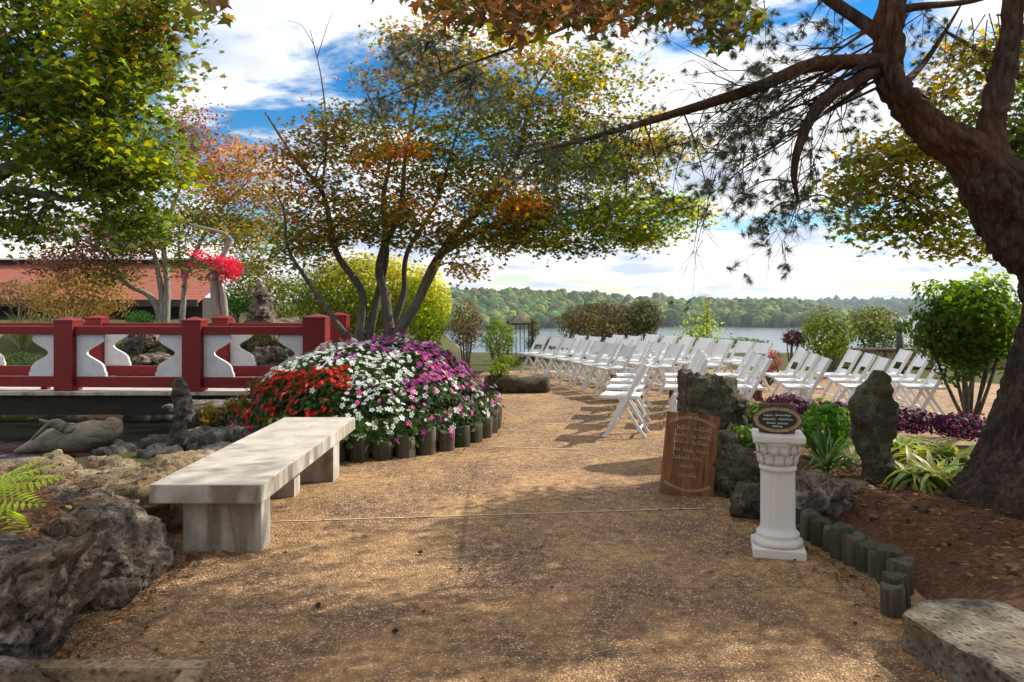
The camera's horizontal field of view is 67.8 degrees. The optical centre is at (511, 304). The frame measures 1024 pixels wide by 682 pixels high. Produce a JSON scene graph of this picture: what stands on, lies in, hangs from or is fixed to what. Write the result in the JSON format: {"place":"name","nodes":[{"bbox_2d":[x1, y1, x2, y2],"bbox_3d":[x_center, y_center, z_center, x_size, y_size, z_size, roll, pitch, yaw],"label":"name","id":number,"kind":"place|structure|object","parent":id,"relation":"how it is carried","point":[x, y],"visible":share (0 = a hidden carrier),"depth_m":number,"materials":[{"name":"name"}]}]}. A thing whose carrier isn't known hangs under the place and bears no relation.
{"place":"outdoors","nodes":[
{"label":"outdoors","id":0,"kind":"place"},
{"bbox_2d":[0,481,73,615],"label":"ground bed","id":1,"kind":"object","parent":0,"point":[36,519],"visible":0.21,"depth_m":3.88,"materials":[{"name":"plant"}]},
{"bbox_2d":[0,455,67,533],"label":"fern","id":2,"kind":"object","parent":1,"relation":"on","point":[3,487],"visible":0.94,"depth_m":3.74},
{"bbox_2d":[0,462,163,536],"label":"fallen leaves","id":3,"kind":"object","parent":1,"relation":"on","point":[82,489],"visible":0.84,"depth_m":4.26,"materials":[{"name":"brown plant"}]},
{"bbox_2d":[52,486,155,514],"bbox_3d":[-2.396,1.279,4.271,0.714,0.458,0.488,0,0,-23],"label":"rock","id":4,"kind":"object","parent":1,"relation":"on","point":[101,495],"visible":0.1,"depth_m":4.30,"materials":[{"name":"stone"}]},
{"bbox_2d":[33,465,182,531],"bbox_3d":[-2.645,1.281,4.800,1.259,0.466,0.628,0,0,-6],"label":"rock","id":5,"kind":"object","parent":1,"relation":"on","point":[136,491],"visible":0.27,"depth_m":4.75,"materials":[{"name":"beige stone"}]},
{"bbox_2d":[0,415,235,459],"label":"pond water","id":6,"kind":"structure","parent":0,"point":[16,431],"depth_m":11.27,"materials":[{"name":"black liquid"}]},
{"bbox_2d":[251,345,289,375],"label":"rock","id":7,"kind":"object","parent":6,"relation":"on","point":[267,355],"visible":0.38,"depth_m":16.07,"materials":[{"name":"stone"}]},
{"bbox_2d":[243,281,278,341],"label":"rock","id":8,"kind":"object","parent":7,"relation":"on","point":[260,308],"visible":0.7,"depth_m":16.65,"materials":[{"name":"stone"}]},
{"bbox_2d":[0,302,1004,464],"bbox_3d":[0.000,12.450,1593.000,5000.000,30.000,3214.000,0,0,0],"label":"ground","id":9,"kind":"structure","parent":0,"point":[480,363],"depth_m":18.32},
{"bbox_2d":[0,277,58,322],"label":"shrub","id":10,"kind":"object","parent":9,"relation":"on","point":[16,299],"visible":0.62,"depth_m":21.75,"materials":[{"name":"orange plant"}]},
{"bbox_2d":[0,456,82,484],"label":"rock","id":11,"kind":"object","parent":9,"relation":"on","point":[13,464],"visible":0.27,"depth_m":5.20,"materials":[{"name":"beige stone"}]},
{"bbox_2d":[0,531,116,659],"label":"rock","id":12,"kind":"object","parent":9,"relation":"on","point":[49,587],"visible":0.94,"depth_m":3.06,"materials":[{"name":"stone"}]},
{"bbox_2d":[16,262,137,322],"bbox_3d":[-11.627,-0.269,20.528,2.794,1.914,2.560,0,0,0],"label":"shrub","id":13,"kind":"object","parent":9,"relation":"on","point":[64,300],"visible":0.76,"depth_m":20.06,"materials":[{"name":"orange plant"}]},
{"bbox_2d":[41,498,176,612],"bbox_3d":[-2.063,1.310,3.923,0.609,0.521,0.805,0,0,17],"label":"rock","id":14,"kind":"object","parent":9,"relation":"on","point":[134,541],"visible":0.41,"depth_m":3.84,"materials":[{"name":"stone"}]},
{"bbox_2d":[81,455,140,468],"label":"rock","id":15,"kind":"object","parent":9,"relation":"on","point":[116,461],"visible":0.28,"depth_m":5.50,"materials":[{"name":"beige stone"}]},
{"bbox_2d":[0,0,226,269],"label":"maple tree","id":16,"kind":"object","parent":9,"relation":"on","point":[75,156],"visible":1,"depth_m":6.23,"materials":[{"name":"green plant"}]},
{"bbox_2d":[90,442,141,455],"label":"rock","id":17,"kind":"object","parent":9,"relation":"on","point":[120,448],"visible":0.21,"depth_m":7.43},
{"bbox_2d":[0,241,260,318],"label":"building","id":18,"kind":"structure","parent":9,"relation":"on","point":[198,304],"depth_m":31.51,"materials":[{"name":"red"}]},
{"bbox_2d":[123,310,156,354],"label":"shrub","id":19,"kind":"object","parent":9,"relation":"on","point":[136,316],"visible":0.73,"depth_m":17.54,"materials":[{"name":"green plant"}]},
{"bbox_2d":[122,334,160,353],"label":"rock","id":20,"kind":"object","parent":9,"relation":"on","point":[151,341],"visible":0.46,"depth_m":17.93,"materials":[{"name":"stone"}]},
{"bbox_2d":[126,351,171,375],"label":"rock","id":21,"kind":"object","parent":9,"relation":"on","point":[152,359],"visible":0.36,"depth_m":16.40,"materials":[{"name":"stone"}]},
{"bbox_2d":[13,96,292,322],"bbox_3d":[-9.117,-2.292,19.387,7.356,6.222,3.684,0,0,0],"label":"autumn tree","id":22,"kind":"object","parent":9,"relation":"on","point":[161,307],"visible":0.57,"depth_m":19.19,"materials":[{"name":"orange plant"}]},
{"bbox_2d":[137,434,175,448],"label":"rock","id":23,"kind":"object","parent":9,"relation":"on","point":[166,439],"visible":0.18,"depth_m":7.89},
{"bbox_2d":[169,377,199,437],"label":"rock","id":24,"kind":"object","parent":23,"relation":"on","point":[185,416],"visible":0.89,"depth_m":7.91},
{"bbox_2d":[137,443,183,458],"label":"rock","id":25,"kind":"object","parent":9,"relation":"on","point":[152,450],"visible":0.27,"depth_m":7.22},
{"bbox_2d":[151,469,182,530],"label":"rock","id":26,"kind":"object","parent":9,"relation":"on","point":[173,511],"visible":0.08,"depth_m":4.76,"materials":[{"name":"beige stone"}]},
{"bbox_2d":[0,312,350,414],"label":"footbridge","id":27,"kind":"object","parent":9,"relation":"on","point":[75,367],"visible":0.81,"depth_m":12.07,"materials":[{"name":"wood"}]},
{"bbox_2d":[196,403,222,426],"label":"plant","id":28,"kind":"object","parent":9,"relation":"on","point":[209,415],"visible":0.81,"depth_m":8.05,"materials":[{"name":"yellow plant"}]},
{"bbox_2d":[126,145,311,322],"bbox_3d":[-6.892,-1.456,18.734,4.187,4.818,3.950,0,0,0],"label":"autumn tree","id":29,"kind":"object","parent":9,"relation":"on","point":[233,226],"visible":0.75,"depth_m":18.46,"materials":[{"name":"orange plant"}]},
{"bbox_2d":[209,425,257,444],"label":"rock","id":30,"kind":"object","parent":9,"relation":"on","point":[227,433],"visible":0.19,"depth_m":7.20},
{"bbox_2d":[225,285,253,322],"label":"shrub","id":31,"kind":"object","parent":9,"relation":"on","point":[241,308],"visible":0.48,"depth_m":19.59,"materials":[{"name":"green plant"}]},
{"bbox_2d":[246,316,302,355],"bbox_3d":[-5.355,0.850,18.365,1.152,1.151,2.238,0,0,29],"label":"rock","id":32,"kind":"object","parent":9,"relation":"on","point":[288,351],"visible":0.18,"depth_m":17.76,"materials":[{"name":"stone"}]},
{"bbox_2d":[249,273,313,318],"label":"shrub","id":33,"kind":"object","parent":9,"relation":"on","point":[289,312],"visible":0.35,"depth_m":19.00,"materials":[{"name":"green plant"}]},
{"bbox_2d":[289,251,438,353],"bbox_3d":[-3.073,0.196,16.045,3.262,2.630,2.924,0,0,0],"label":"hedge","id":34,"kind":"object","parent":9,"relation":"on","point":[328,288],"visible":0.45,"depth_m":15.21,"materials":[{"name":"yellow plant"}]},
{"bbox_2d":[401,265,452,344],"bbox_3d":[-1.696,0.346,14.979,1.070,2.316,1.299,0,0,0],"label":"shrub","id":35,"kind":"object","parent":9,"relation":"on","point":[423,320],"visible":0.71,"depth_m":14.74,"materials":[{"name":"yellow plant"}]},
{"bbox_2d":[448,297,484,364],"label":"shrub","id":36,"kind":"object","parent":9,"relation":"on","point":[467,335],"visible":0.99,"depth_m":15.37,"materials":[{"name":"brown plant"}]},
{"bbox_2d":[182,0,769,57],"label":"maple tree","id":37,"kind":"object","parent":9,"relation":"on","point":[518,14],"visible":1,"depth_m":3.57,"materials":[{"name":"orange plant"}]},
{"bbox_2d":[481,316,517,364],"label":"shrub","id":38,"kind":"object","parent":9,"relation":"on","point":[504,329],"visible":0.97,"depth_m":16.30,"materials":[{"name":"green plant"}]},
{"bbox_2d":[550,300,656,341],"bbox_3d":[2.594,0.707,20.979,2.970,1.620,3.045,0,0,-30],"label":"shrub","id":39,"kind":"object","parent":9,"relation":"on","point":[609,318],"visible":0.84,"depth_m":20.08,"materials":[{"name":"green plant"}]},
{"bbox_2d":[341,286,885,329],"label":"woodland","id":40,"kind":"object","parent":9,"relation":"on","point":[514,305],"visible":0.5,"depth_m":679.05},
{"bbox_2d":[625,298,665,340],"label":"shrub","id":41,"kind":"object","parent":9,"relation":"on","point":[650,307],"visible":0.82,"depth_m":20.09,"materials":[{"name":"green plant"}]},
{"bbox_2d":[673,313,732,353],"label":"shrub","id":42,"kind":"object","parent":9,"relation":"on","point":[700,329],"visible":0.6,"depth_m":17.43,"materials":[{"name":"green plant"}]},
{"bbox_2d":[780,328,807,369],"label":"shrub","id":43,"kind":"object","parent":9,"relation":"on","point":[788,339],"visible":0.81,"depth_m":15.41,"materials":[{"name":"purple plant"}]},
{"bbox_2d":[798,306,858,377],"bbox_3d":[6.192,0.773,15.014,1.116,1.477,1.290,0,0,0],"label":"shrub","id":44,"kind":"object","parent":9,"relation":"on","point":[837,339],"visible":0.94,"depth_m":14.74,"materials":[{"name":"green plant"}]},
{"bbox_2d":[687,295,1020,314],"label":"woodland","id":45,"kind":"object","parent":9,"relation":"on","point":[900,305],"visible":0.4,"depth_m":1510.10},
{"bbox_2d":[843,304,910,347],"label":"shrub","id":46,"kind":"object","parent":9,"relation":"on","point":[869,331],"visible":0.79,"depth_m":17.61,"materials":[{"name":"green plant"}]},
{"bbox_2d":[892,267,1021,418],"bbox_3d":[4.971,0.502,8.406,1.273,1.813,1.536,0,0,17],"label":"shrub","id":47,"kind":"object","parent":9,"relation":"on","point":[955,327],"visible":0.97,"depth_m":8.14,"materials":[{"name":"green plant"}]},
{"bbox_2d":[0,0,1023,303],"label":"sky","id":48,"kind":"structure","parent":0,"point":[269,62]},
{"bbox_2d":[47,368,999,681],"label":"patio","id":49,"kind":"structure","parent":0,"point":[553,472],"depth_m":3.92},
{"bbox_2d":[0,655,51,681],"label":"rock","id":50,"kind":"object","parent":49,"relation":"on","point":[13,669],"visible":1,"depth_m":2.72,"materials":[{"name":"stone"}]},
{"bbox_2d":[27,660,210,681],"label":"stone edging","id":51,"kind":"object","parent":49,"relation":"on","point":[126,670],"visible":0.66,"depth_m":2.88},
{"bbox_2d":[141,449,214,473],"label":"rock","id":52,"kind":"object","parent":49,"relation":"on","point":[171,463],"visible":0.2,"depth_m":5.67,"materials":[{"name":"beige stone"}]},
{"bbox_2d":[173,425,224,450],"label":"rock","id":53,"kind":"object","parent":49,"relation":"on","point":[196,438],"visible":0.28,"depth_m":7.51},
{"bbox_2d":[149,417,354,551],"bbox_3d":[-1.752,1.245,5.650,0.645,0.430,2.600,0,0,0],"label":"stone bench","id":54,"kind":"object","parent":49,"relation":"on","point":[224,495],"visible":0.98,"depth_m":4.60,"materials":[{"name":"stone"}]},
{"bbox_2d":[228,333,504,453],"bbox_3d":[-1.621,0.876,9.006,3.063,1.048,4.236,0,0,0],"label":"flower mound","id":55,"kind":"object","parent":49,"relation":"on","point":[391,391],"visible":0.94,"depth_m":7.74,"materials":[{"name":"plant"}]},
{"bbox_2d":[230,8,728,355],"bbox_3d":[-0.506,-1.726,11.196,7.228,5.579,3.749,0,0,0],"label":"maple tree","id":56,"kind":"object","parent":55,"relation":"on","point":[515,213],"visible":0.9,"depth_m":10.80,"materials":[{"name":"green plant"}]},
{"bbox_2d":[234,396,501,462],"bbox_3d":[-1.167,1.365,8.430,3.472,0.392,2.262,0,0,-39],"label":"log edging","id":57,"kind":"object","parent":49,"relation":"on","point":[382,451],"visible":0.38,"depth_m":7.29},
{"bbox_2d":[57,418,902,659],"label":"fallen leaves","id":58,"kind":"object","parent":49,"relation":"on","point":[188,561],"visible":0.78,"depth_m":3.83,"materials":[{"name":"brown plant"}]},
{"bbox_2d":[73,443,907,681],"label":"fallen leaves","id":59,"kind":"object","parent":49,"relation":"on","point":[555,633],"visible":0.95,"depth_m":3.65,"materials":[{"name":"brown plant"}]},
{"bbox_2d":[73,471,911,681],"bbox_3d":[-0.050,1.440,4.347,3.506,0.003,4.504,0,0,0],"label":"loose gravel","id":60,"kind":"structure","parent":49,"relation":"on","point":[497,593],"depth_m":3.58,"materials":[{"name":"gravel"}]},
{"bbox_2d":[483,375,550,392],"bbox_3d":[0.082,1.319,12.529,1.123,0.334,0.371,0,0,0],"label":"cut log","id":61,"kind":"object","parent":49,"relation":"on","point":[514,384],"visible":0.82,"depth_m":12.42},
{"bbox_2d":[517,335,548,375],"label":"folding chair","id":62,"kind":"object","parent":49,"relation":"on","point":[541,340],"visible":0.84,"depth_m":15.65,"materials":[{"name":"white plastic"}]},
{"bbox_2d":[530,336,562,377],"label":"folding chair","id":63,"kind":"object","parent":49,"relation":"on","point":[555,341],"visible":0.75,"depth_m":15.07,"materials":[{"name":"white plastic"}]},
{"bbox_2d":[542,337,576,381],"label":"folding chair","id":64,"kind":"object","parent":49,"relation":"on","point":[567,343],"visible":0.84,"depth_m":14.49,"materials":[{"name":"white plastic"}]},
{"bbox_2d":[557,339,591,384],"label":"folding chair","id":65,"kind":"object","parent":49,"relation":"on","point":[584,345],"visible":0.85,"depth_m":13.86,"materials":[{"name":"white plastic"}]},
{"bbox_2d":[570,340,605,388],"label":"folding chair","id":66,"kind":"object","parent":49,"relation":"on","point":[597,346],"visible":0.83,"depth_m":13.28,"materials":[{"name":"white plastic"}]},
{"bbox_2d":[581,342,619,392],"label":"folding chair","id":67,"kind":"object","parent":49,"relation":"on","point":[610,348],"visible":0.83,"depth_m":12.68,"materials":[{"name":"white plastic"}]},
{"bbox_2d":[595,344,635,394],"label":"folding chair","id":68,"kind":"object","parent":49,"relation":"on","point":[626,351],"visible":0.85,"depth_m":12.06,"materials":[{"name":"white plastic"}]},
{"bbox_2d":[600,361,650,437],"bbox_3d":[1.271,1.047,8.447,0.530,0.817,0.462,0,0,16],"label":"folding chair","id":69,"kind":"object","parent":49,"relation":"on","point":[629,395],"visible":1,"depth_m":8.27,"materials":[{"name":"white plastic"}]},
{"bbox_2d":[606,356,651,425],"bbox_3d":[1.432,1.047,9.230,0.530,0.817,0.462,0,0,15],"label":"folding chair","id":70,"kind":"object","parent":49,"relation":"on","point":[623,387],"visible":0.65,"depth_m":9.10,"materials":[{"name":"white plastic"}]},
{"bbox_2d":[645,343,683,395],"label":"folding chair","id":71,"kind":"object","parent":49,"relation":"on","point":[674,350],"visible":0.81,"depth_m":12.34,"materials":[{"name":"white plastic"}]},
{"bbox_2d":[659,411,719,496],"bbox_3d":[1.356,1.147,5.814,0.398,0.628,0.048,6,-10,12],"label":"wooden sign","id":72,"kind":"object","parent":49,"relation":"on","point":[704,430],"visible":1,"depth_m":5.80,"materials":[{"name":"brown wood"}]},
{"bbox_2d":[701,342,730,374],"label":"folding chair","id":73,"kind":"object","parent":49,"relation":"on","point":[720,349],"visible":0.48,"depth_m":12.57,"materials":[{"name":"white plastic"}]},
{"bbox_2d":[729,481,759,518],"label":"rock","id":74,"kind":"object","parent":49,"relation":"on","point":[744,498],"visible":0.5,"depth_m":5.14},
{"bbox_2d":[737,356,772,402],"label":"folding chair","id":75,"kind":"object","parent":49,"relation":"on","point":[753,385],"visible":0.66,"depth_m":9.07,"materials":[{"name":"white plastic"}]},
{"bbox_2d":[751,428,806,560],"bbox_3d":[1.554,1.100,4.455,0.290,0.700,0.290,0,0,15],"label":"pedestal","id":76,"kind":"object","parent":49,"relation":"on","point":[776,535],"visible":1,"depth_m":4.36,"materials":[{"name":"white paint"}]},
{"bbox_2d":[752,403,802,433],"bbox_3d":[1.545,0.669,4.439,0.280,0.172,0.088,0,0,15],"label":"oval plaque","id":77,"kind":"object","parent":76,"relation":"on","point":[776,418],"visible":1,"depth_m":4.42,"materials":[{"name":"black"}]},
{"bbox_2d":[765,348,808,399],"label":"folding chair","id":78,"kind":"object","parent":49,"relation":"on","point":[799,356],"visible":0.73,"depth_m":10.81,"materials":[{"name":"white plastic"}]},
{"bbox_2d":[774,352,820,400],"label":"folding chair","id":79,"kind":"object","parent":49,"relation":"on","point":[812,359],"visible":0.69,"depth_m":10.03,"materials":[{"name":"white plastic"}]},
{"bbox_2d":[782,356,832,402],"bbox_3d":[3.597,1.047,9.292,0.530,0.817,0.462,0,0,11],"label":"folding chair","id":80,"kind":"object","parent":49,"relation":"on","point":[822,365],"visible":0.79,"depth_m":9.21,"materials":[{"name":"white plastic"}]},
{"bbox_2d":[815,348,861,401],"bbox_3d":[4.651,1.047,10.853,0.530,0.817,0.462,0,0,6],"label":"folding chair","id":81,"kind":"object","parent":49,"relation":"on","point":[851,356],"visible":0.8,"depth_m":10.86,"materials":[{"name":"white plastic"}]},
{"bbox_2d":[828,352,876,402],"bbox_3d":[4.497,1.047,10.060,0.530,0.817,0.462,0,0,12],"label":"folding chair","id":82,"kind":"object","parent":49,"relation":"on","point":[867,360],"visible":0.74,"depth_m":10.07,"materials":[{"name":"white plastic"}]},
{"bbox_2d":[866,348,912,406],"bbox_3d":[5.387,1.047,10.876,0.530,0.817,0.462,0,0,11],"label":"folding chair","id":83,"kind":"object","parent":49,"relation":"on","point":[903,356],"visible":0.45,"depth_m":10.82,"materials":[{"name":"white plastic"}]},
{"bbox_2d":[787,14,1023,270],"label":"maple tree","id":84,"kind":"object","parent":49,"relation":"on","point":[902,151],"visible":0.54,"depth_m":6.76,"materials":[{"name":"green plant"}]},
{"bbox_2d":[891,353,930,413],"bbox_3d":[5.212,1.047,10.077,0.530,0.817,0.462,0,0,11],"label":"folding chair","id":85,"kind":"object","parent":49,"relation":"on","point":[917,361],"visible":0.55,"depth_m":10.01,"materials":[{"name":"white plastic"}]},
{"bbox_2d":[899,363,948,414],"bbox_3d":[5.075,1.047,9.317,0.530,0.817,0.462,0,0,15],"label":"folding chair","id":86,"kind":"object","parent":49,"relation":"on","point":[933,386],"visible":0.72,"depth_m":9.28,"materials":[{"name":"white plastic"}]},
{"bbox_2d":[901,599,1023,681],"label":"stone slab","id":87,"kind":"structure","parent":49,"relation":"on","point":[966,640],"depth_m":3.02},
{"bbox_2d":[444,315,1019,352],"bbox_3d":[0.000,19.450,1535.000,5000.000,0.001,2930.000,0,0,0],"label":"lake water","id":88,"kind":"structure","parent":0,"point":[774,335],"depth_m":473.79,"materials":[{"name":"grey liquid"}]},
{"bbox_2d":[673,441,1023,611],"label":"ground bed","id":89,"kind":"object","parent":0,"point":[936,577],"visible":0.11,"depth_m":4.27,"materials":[{"name":"brown soil"}]},
{"bbox_2d":[355,0,1023,520],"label":"pine tree","id":90,"kind":"object","parent":89,"relation":"on","point":[981,164],"visible":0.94,"depth_m":4.95,"materials":[{"name":"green plant"}]},
{"bbox_2d":[676,368,750,430],"bbox_3d":[1.832,1.118,7.074,0.734,1.022,0.664,0,0,-29],"label":"rock","id":91,"kind":"object","parent":89,"relation":"on","point":[707,394],"visible":0.38,"depth_m":6.89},
{"bbox_2d":[704,443,759,497],"bbox_3d":[1.753,1.299,5.836,0.577,0.466,0.492,0,0,0],"label":"rock","id":92,"kind":"object","parent":89,"relation":"on","point":[734,463],"visible":0.48,"depth_m":5.70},
{"bbox_2d":[755,392,816,415],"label":"purple plant","id":93,"kind":"object","parent":89,"relation":"on","point":[801,407],"visible":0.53,"depth_m":7.11,"materials":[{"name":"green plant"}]},
{"bbox_2d":[798,398,850,457],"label":"plant","id":94,"kind":"object","parent":89,"relation":"on","point":[834,417],"visible":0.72,"depth_m":6.26,"materials":[{"name":"green plant"}]},
{"bbox_2d":[795,469,854,527],"bbox_3d":[2.005,1.301,4.981,0.532,0.438,0.491,0,0,0],"label":"rock","id":95,"kind":"object","parent":89,"relation":"on","point":[825,494],"visible":0.59,"depth_m":4.83,"materials":[{"name":"stone"}]},
{"bbox_2d":[800,411,861,477],"bbox_3d":[2.460,1.085,5.834,0.715,0.490,0.711,0,0,22],"label":"spider plant","id":96,"kind":"object","parent":89,"relation":"on","point":[827,460],"visible":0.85,"depth_m":5.88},
{"bbox_2d":[796,503,913,618],"bbox_3d":[1.879,1.394,4.290,0.312,0.279,1.588,0,0,0],"label":"log edging","id":97,"kind":"object","parent":89,"relation":"on","point":[888,567],"visible":0.79,"depth_m":4.09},
{"bbox_2d":[848,370,899,486],"bbox_3d":[2.636,0.941,5.490,0.398,0.926,0.291,0,0,0],"label":"rock","id":98,"kind":"object","parent":89,"relation":"on","point":[873,405],"visible":0.84,"depth_m":5.40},
{"bbox_2d":[864,444,953,492],"bbox_3d":[2.897,1.270,5.491,0.772,0.403,0.808,0,0,38],"label":"variegated plant","id":99,"kind":"object","parent":89,"relation":"on","point":[902,474],"visible":0.59,"depth_m":5.35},
{"bbox_2d":[797,453,1023,582],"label":"fallen leaves","id":100,"kind":"object","parent":89,"relation":"on","point":[994,579],"visible":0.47,"depth_m":4.42,"materials":[{"name":"brown plant"}]},
{"bbox_2d":[891,433,939,456],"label":"variegated plant","id":101,"kind":"object","parent":89,"relation":"on","point":[905,441],"visible":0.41,"depth_m":6.55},
{"bbox_2d":[896,406,943,434],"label":"purple plant","id":102,"kind":"object","parent":89,"relation":"on","point":[916,422],"visible":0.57,"depth_m":6.99,"materials":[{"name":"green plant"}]},
{"bbox_2d":[891,436,964,465],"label":"variegated plant","id":103,"kind":"object","parent":89,"relation":"on","point":[921,453],"visible":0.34,"depth_m":6.11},
{"bbox_2d":[894,448,973,492],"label":"variegated plant","id":104,"kind":"object","parent":89,"relation":"on","point":[952,468],"visible":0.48,"depth_m":5.38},
{"bbox_2d":[900,440,975,470],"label":"variegated plant","id":105,"kind":"object","parent":89,"relation":"on","point":[952,456],"visible":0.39,"depth_m":6.03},
{"bbox_2d":[926,412,985,440],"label":"purple plant","id":106,"kind":"object","parent":89,"relation":"on","point":[962,426],"visible":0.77,"depth_m":7.06,"materials":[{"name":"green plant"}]},
{"bbox_2d":[811,348,1005,367],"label":"wall","id":107,"kind":"structure","parent":0,"point":[890,353],"depth_m":17.05,"materials":[{"name":"beige stone"}]},
{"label":"rock","id":108,"kind":"object","parent":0,"visible":0},
{"bbox_2d":[13,417,123,454],"bbox_3d":[-4.843,1.449,8.307,1.460,0.458,0.360,0,0,11],"label":"driftwood log","id":109,"kind":"object","parent":108,"relation":"on","point":[88,436],"visible":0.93,"depth_m":8.17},
{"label":"rock","id":110,"kind":"object","parent":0,"visible":0},
{"bbox_2d":[184,222,232,316],"bbox_3d":[-6.384,0.012,16.000,1.032,3.477,0.400,0,0,0],"label":"driftwood post","id":111,"kind":"object","parent":110,"relation":"on","point":[219,302],"visible":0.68,"depth_m":15.95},
{"bbox_2d":[178,249,243,284],"bbox_3d":[-6.248,-0.784,15.797,1.295,0.782,0.619,0,0,0],"label":"flower basket","id":112,"kind":"object","parent":111,"relation":"hanging from","point":[225,271],"visible":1,"depth_m":15.75,"materials":[{"name":"red plant"}]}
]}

